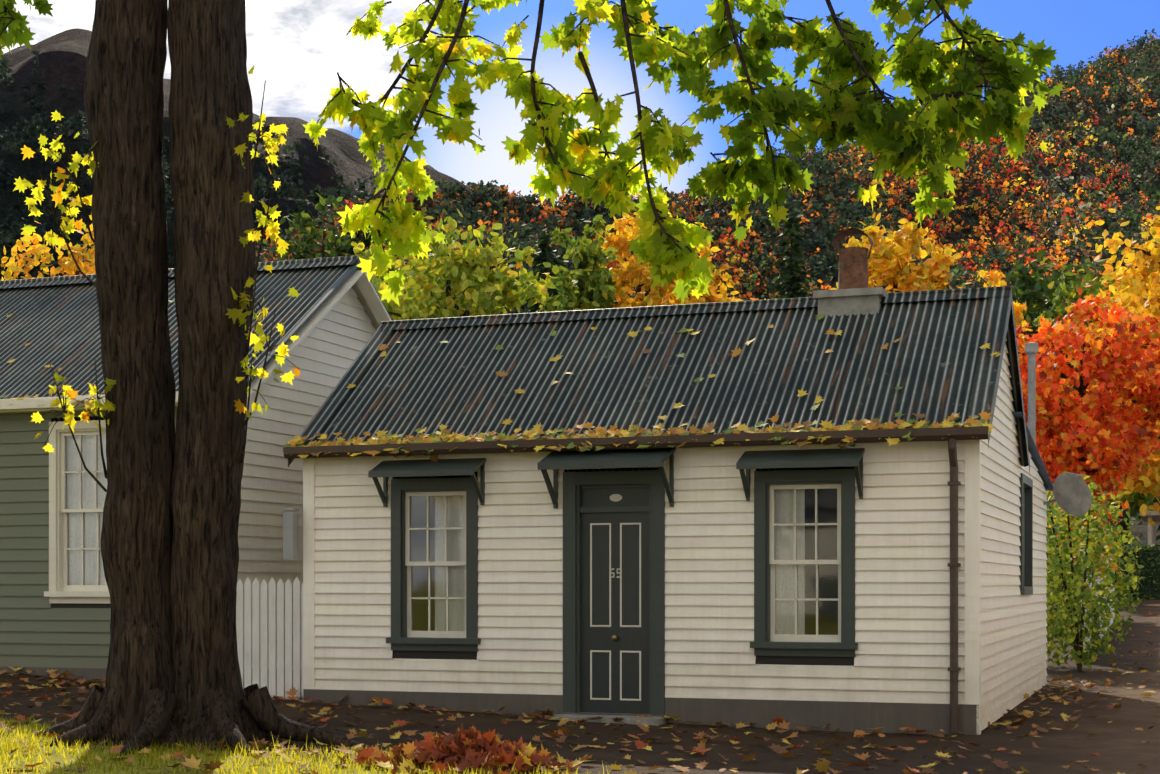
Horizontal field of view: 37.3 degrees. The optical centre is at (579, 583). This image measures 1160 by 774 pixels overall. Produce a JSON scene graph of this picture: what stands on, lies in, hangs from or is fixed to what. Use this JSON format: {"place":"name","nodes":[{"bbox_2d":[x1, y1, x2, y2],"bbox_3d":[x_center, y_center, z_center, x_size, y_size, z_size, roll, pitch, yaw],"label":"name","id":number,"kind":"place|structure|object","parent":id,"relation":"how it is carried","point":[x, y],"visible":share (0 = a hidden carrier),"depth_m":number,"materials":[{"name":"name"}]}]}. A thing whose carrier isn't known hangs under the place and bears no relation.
{"place":"outdoors","nodes":[
{"label":"outdoors","id":0,"kind":"place"},
{"bbox_2d":[51,435,110,607],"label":"window","id":1,"kind":"structure","parent":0,"point":[88,515],"depth_m":18.01,"materials":[{"name":"glass"}]},
{"bbox_2d":[0,28,510,280],"bbox_3d":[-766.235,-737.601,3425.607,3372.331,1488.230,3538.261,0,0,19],"label":"mountain","id":2,"kind":"structure","parent":0,"point":[62,56],"depth_m":3252.44,"materials":[{"name":"stone"}]},
{"bbox_2d":[0,600,1159,773],"bbox_3d":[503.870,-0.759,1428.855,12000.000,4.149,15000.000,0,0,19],"label":"ground","id":3,"kind":"structure","parent":0,"point":[1117,744],"depth_m":14.31,"materials":[{"name":"brown soil"}]},
{"bbox_2d":[1,215,95,280],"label":"yellow tree","id":4,"kind":"object","parent":3,"relation":"on","point":[68,264],"depth_m":61.21,"materials":[{"name":"yellow plant"}]},
{"bbox_2d":[0,666,276,687],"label":"house foundation","id":5,"kind":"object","parent":3,"relation":"on","point":[92,673],"depth_m":18.00,"materials":[{"name":"grey concrete"}]},
{"bbox_2d":[0,407,176,667],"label":"green house","id":6,"kind":"structure","parent":5,"relation":"on","point":[36,630],"depth_m":18.16,"materials":[{"name":"paint"}]},
{"bbox_2d":[0,267,391,603],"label":"house trim","id":7,"kind":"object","parent":5,"relation":"on","point":[359,282],"visible":0.27,"depth_m":18.05,"materials":[{"name":"white wood"}]},
{"bbox_2d":[61,431,108,590],"bbox_3d":[-5.147,-0.756,18.011,0.656,1.678,0.072,0,0,19],"label":"window sash","id":8,"kind":"object","parent":7,"relation":"on","point":[66,549],"visible":0.69,"depth_m":18.05,"materials":[{"name":"white wood"}]},
{"bbox_2d":[66,435,107,584],"bbox_3d":[-5.132,-0.762,18.056,0.656,1.650,0.020,0,0,19],"label":"green house curtain","id":9,"kind":"object","parent":7,"relation":"hanging from","point":[88,449],"depth_m":18.08,"materials":[{"name":"fabric"}]},
{"bbox_2d":[50,287,375,660],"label":"cream wall","id":10,"kind":"structure","parent":5,"relation":"on","point":[325,352],"depth_m":18.55,"materials":[{"name":"beige paint"}]},
{"bbox_2d":[0,255,373,421],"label":"corrugated roof","id":11,"kind":"structure","parent":10,"relation":"on","point":[54,321],"depth_m":19.51,"materials":[{"name":"grey metal"}]},
{"bbox_2d":[248,261,392,384],"bbox_3d":[-2.545,-2.765,19.723,0.050,1.875,5.559,0,0,19],"label":"barge board","id":12,"kind":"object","parent":11,"relation":"attached to","point":[321,302],"depth_m":18.72,"materials":[{"name":"white wood"}]},
{"bbox_2d":[281,508,298,559],"bbox_3d":[-2.840,-0.490,16.918,0.130,0.505,0.185,0,0,19],"label":"electricity meter box","id":13,"kind":"object","parent":10,"relation":"attached to","point":[290,533],"visible":1,"depth_m":16.85,"materials":[{"name":"grey metal"}]},
{"bbox_2d":[236,577,303,699],"bbox_3d":[-3.152,0.566,17.206,1.000,1.270,0.070,0,0,19],"label":"picket fence","id":14,"kind":"object","parent":3,"relation":"on","point":[253,604],"visible":0.58,"depth_m":17.14,"materials":[{"name":"paint"}]},
{"bbox_2d":[261,187,403,317],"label":"green tree","id":15,"kind":"object","parent":3,"relation":"on","point":[304,223],"depth_m":107.76,"materials":[{"name":"green plant"}]},
{"bbox_2d":[0,714,692,773],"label":"grass","id":16,"kind":"structure","parent":3,"relation":"on","point":[7,746],"depth_m":11.77,"materials":[{"name":"green plant"}]},
{"bbox_2d":[345,204,374,255],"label":"conifer","id":17,"kind":"object","parent":3,"relation":"on","point":[366,241],"depth_m":105.20,"materials":[{"name":"green plant"}]},
{"bbox_2d":[351,233,433,317],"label":"tree","id":18,"kind":"object","parent":3,"relation":"on","point":[359,248],"depth_m":55.36,"materials":[{"name":"plant"}]},
{"bbox_2d":[371,209,556,320],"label":"tree","id":19,"kind":"object","parent":3,"relation":"on","point":[489,290],"depth_m":48.32,"materials":[{"name":"green plant"}]},
{"bbox_2d":[0,0,1064,750],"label":"tree","id":20,"kind":"object","parent":3,"relation":"on","point":[866,122],"depth_m":12.70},
{"bbox_2d":[31,684,365,755],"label":"tree roots","id":21,"kind":"object","parent":20,"relation":"attached to","point":[93,719],"visible":0.79,"depth_m":12.71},
{"bbox_2d":[524,226,572,312],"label":"conifer","id":22,"kind":"object","parent":3,"relation":"on","point":[545,252],"depth_m":95.94,"materials":[{"name":"green plant"}]},
{"bbox_2d":[0,300,1159,773],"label":"fallen leaves","id":23,"kind":"object","parent":3,"relation":"on","point":[462,750],"visible":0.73,"depth_m":14.69,"materials":[{"name":"orange plant"}]},
{"bbox_2d":[535,213,625,311],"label":"green poplar","id":24,"kind":"object","parent":3,"relation":"on","point":[600,287],"depth_m":57.22,"materials":[{"name":"green plant"}]},
{"bbox_2d":[583,238,631,309],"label":"tree","id":25,"kind":"object","parent":3,"relation":"on","point":[612,264],"depth_m":64.08,"materials":[{"name":"plant"}]},
{"bbox_2d":[304,689,978,734],"bbox_3d":[0.368,1.323,15.913,6.540,0.560,0.180,0,0,19],"label":"house foundation","id":26,"kind":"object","parent":3,"relation":"on","point":[886,717],"depth_m":15.46,"materials":[{"name":"grey concrete"}]},
{"bbox_2d":[596,212,699,308],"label":"tree","id":27,"kind":"object","parent":3,"relation":"on","point":[627,274],"depth_m":59.22,"materials":[{"name":"plant"}]},
{"bbox_2d":[303,339,1046,734],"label":"cottage","id":28,"kind":"structure","parent":3,"relation":"on","point":[903,577],"depth_m":16.06,"materials":[{"name":"white wood"}]},
{"bbox_2d":[581,487,648,713],"bbox_3d":[0.337,0.158,15.960,0.680,2.090,0.042,0,0,19],"label":"front door","id":29,"kind":"structure","parent":28,"relation":"attached to","point":[628,638],"depth_m":15.95,"materials":[{"name":"wood"}]},
{"bbox_2d":[611,635,616,640],"bbox_3d":[0.322,0.502,15.916,0.060,0.057,0.065,0,0,19],"label":"door knob","id":30,"kind":"object","parent":29,"relation":"attached to","point":[613,637],"visible":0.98,"depth_m":15.89,"materials":[{"name":"gold metal"}]},
{"bbox_2d":[590,494,640,700],"bbox_3d":[0.331,0.124,15.943,0.496,1.916,0.012,0,0,19],"label":"moulding","id":31,"kind":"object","parent":29,"relation":"attached to","point":[615,497],"visible":1,"depth_m":15.95,"materials":[{"name":"wood"}]},
{"bbox_2d":[405,484,840,641],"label":"window sashes","id":32,"kind":"object","parent":28,"relation":"in","point":[774,636],"visible":0.81,"depth_m":15.46,"materials":[{"name":"white wood"}]},
{"bbox_2d":[283,425,989,732],"bbox_3d":[0.317,-0.037,15.767,6.740,2.640,0.250,0,0,19],"label":"gutter and downpipe","id":33,"kind":"object","parent":28,"relation":"attached to","point":[955,432],"visible":0.94,"depth_m":15.20,"materials":[{"name":"brown metal"}]},
{"bbox_2d":[288,286,1029,472],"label":"corrugated roof","id":34,"kind":"structure","parent":28,"relation":"on","point":[936,363],"depth_m":16.72,"materials":[{"name":"grey metal"}]},
{"bbox_2d":[832,228,874,288],"bbox_3d":[2.725,-3.203,17.116,0.388,0.630,0.360,0,0,19],"label":"chimney","id":35,"kind":"object","parent":34,"relation":"on","point":[853,268],"visible":0.85,"depth_m":17.00,"materials":[{"name":"brown brick"}]},
{"bbox_2d":[368,448,1032,714],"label":"cottage trim","id":36,"kind":"structure","parent":28,"relation":"attached to","point":[657,483],"depth_m":15.78,"materials":[{"name":"green wood"}]},
{"bbox_2d":[662,222,743,303],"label":"tree","id":37,"kind":"object","parent":3,"relation":"on","point":[721,296],"depth_m":61.06,"materials":[{"name":"plant"}]},
{"bbox_2d":[768,215,810,298],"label":"conifer","id":38,"kind":"object","parent":3,"relation":"on","point":[796,256],"depth_m":119.41,"materials":[{"name":"green plant"}]},
{"bbox_2d":[829,212,960,292],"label":"yellow autumn tree","id":39,"kind":"object","parent":3,"relation":"on","point":[887,264],"depth_m":50.62,"materials":[{"name":"yellow plant"}]},
{"bbox_2d":[956,269,1031,351],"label":"tree","id":40,"kind":"object","parent":3,"relation":"on","point":[992,278],"depth_m":55.19,"materials":[{"name":"yellow plant"}]},
{"bbox_2d":[1004,249,1115,528],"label":"tree","id":41,"kind":"object","parent":3,"relation":"on","point":[1033,291],"depth_m":63.09,"materials":[{"name":"green plant"}]},
{"bbox_2d":[1015,285,1159,648],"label":"maple tree","id":42,"kind":"object","parent":3,"relation":"on","point":[1130,366],"depth_m":29.99,"materials":[{"name":"orange plant"}]},
{"bbox_2d":[1046,475,1144,671],"bbox_3d":[7.071,-0.163,25.356,2.456,2.883,3.453,0,0,19],"label":"shrub","id":43,"kind":"object","parent":3,"relation":"on","point":[1056,628],"depth_m":24.53,"materials":[{"name":"green plant"}]},
{"bbox_2d":[1077,549,1114,651],"bbox_3d":[10.173,0.193,33.677,0.072,2.205,14.095,0,0,19],"label":"lane fence","id":44,"kind":"object","parent":3,"relation":"on","point":[1112,609],"visible":0.1,"depth_m":33.34,"materials":[{"name":"paint"}]},
{"bbox_2d":[1032,266,1159,546],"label":"green tree","id":45,"kind":"object","parent":3,"relation":"on","point":[1140,500],"depth_m":57.29,"materials":[{"name":"plant"}]},
{"bbox_2d":[1047,543,1159,599],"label":"hedge","id":46,"kind":"object","parent":3,"relation":"on","point":[1141,547],"depth_m":48.26,"materials":[{"name":"green plant"}]},
{"bbox_2d":[1049,470,1159,539],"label":"tree","id":47,"kind":"object","parent":3,"relation":"on","point":[1136,516],"visible":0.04,"depth_m":72.18,"materials":[{"name":"plant"}]},
{"bbox_2d":[1086,206,1159,524],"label":"gold tree","id":48,"kind":"object","parent":3,"relation":"on","point":[1129,291],"depth_m":51.17,"materials":[{"name":"plant"}]},
{"bbox_2d":[1140,511,1159,545],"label":"carport","id":49,"kind":"object","parent":3,"relation":"on","point":[1154,516],"visible":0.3,"depth_m":53.92,"materials":[{"name":"paint"}]},
{"bbox_2d":[2,0,1159,206],"label":"sky","id":50,"kind":"structure","parent":0,"point":[299,48],"materials":[{"name":"blue"}]},
{"bbox_2d":[435,489,804,634],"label":"curtains","id":51,"kind":"object","parent":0,"point":[781,534],"depth_m":15.50,"materials":[{"name":"white fabric"}]},
{"bbox_2d":[265,39,1159,546],"bbox_3d":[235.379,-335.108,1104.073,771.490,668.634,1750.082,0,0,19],"label":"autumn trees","id":52,"kind":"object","parent":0,"point":[1121,199],"depth_m":999.15,"materials":[{"name":"plant"}]},
{"bbox_2d":[0,28,1159,494],"bbox_3d":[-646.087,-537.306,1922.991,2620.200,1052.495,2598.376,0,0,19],"label":"hill forest trees","id":53,"kind":"object","parent":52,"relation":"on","point":[526,226],"visible":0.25,"depth_m":942.63,"materials":[{"name":"green plant"}]},
{"bbox_2d":[548,287,1091,725],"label":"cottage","id":54,"kind":"structure","parent":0,"point":[1072,494],"depth_m":16.93,"materials":[{"name":"grey concrete"}]},
{"bbox_2d":[615,412,1052,490],"bbox_3d":[2.177,-1.485,21.022,6.700,0.574,4.801,0,0,19],"label":"board","id":55,"kind":"object","parent":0,"point":[1039,465],"visible":0.12,"depth_m":20.19,"materials":[{"name":"grey wood"}]}
]}

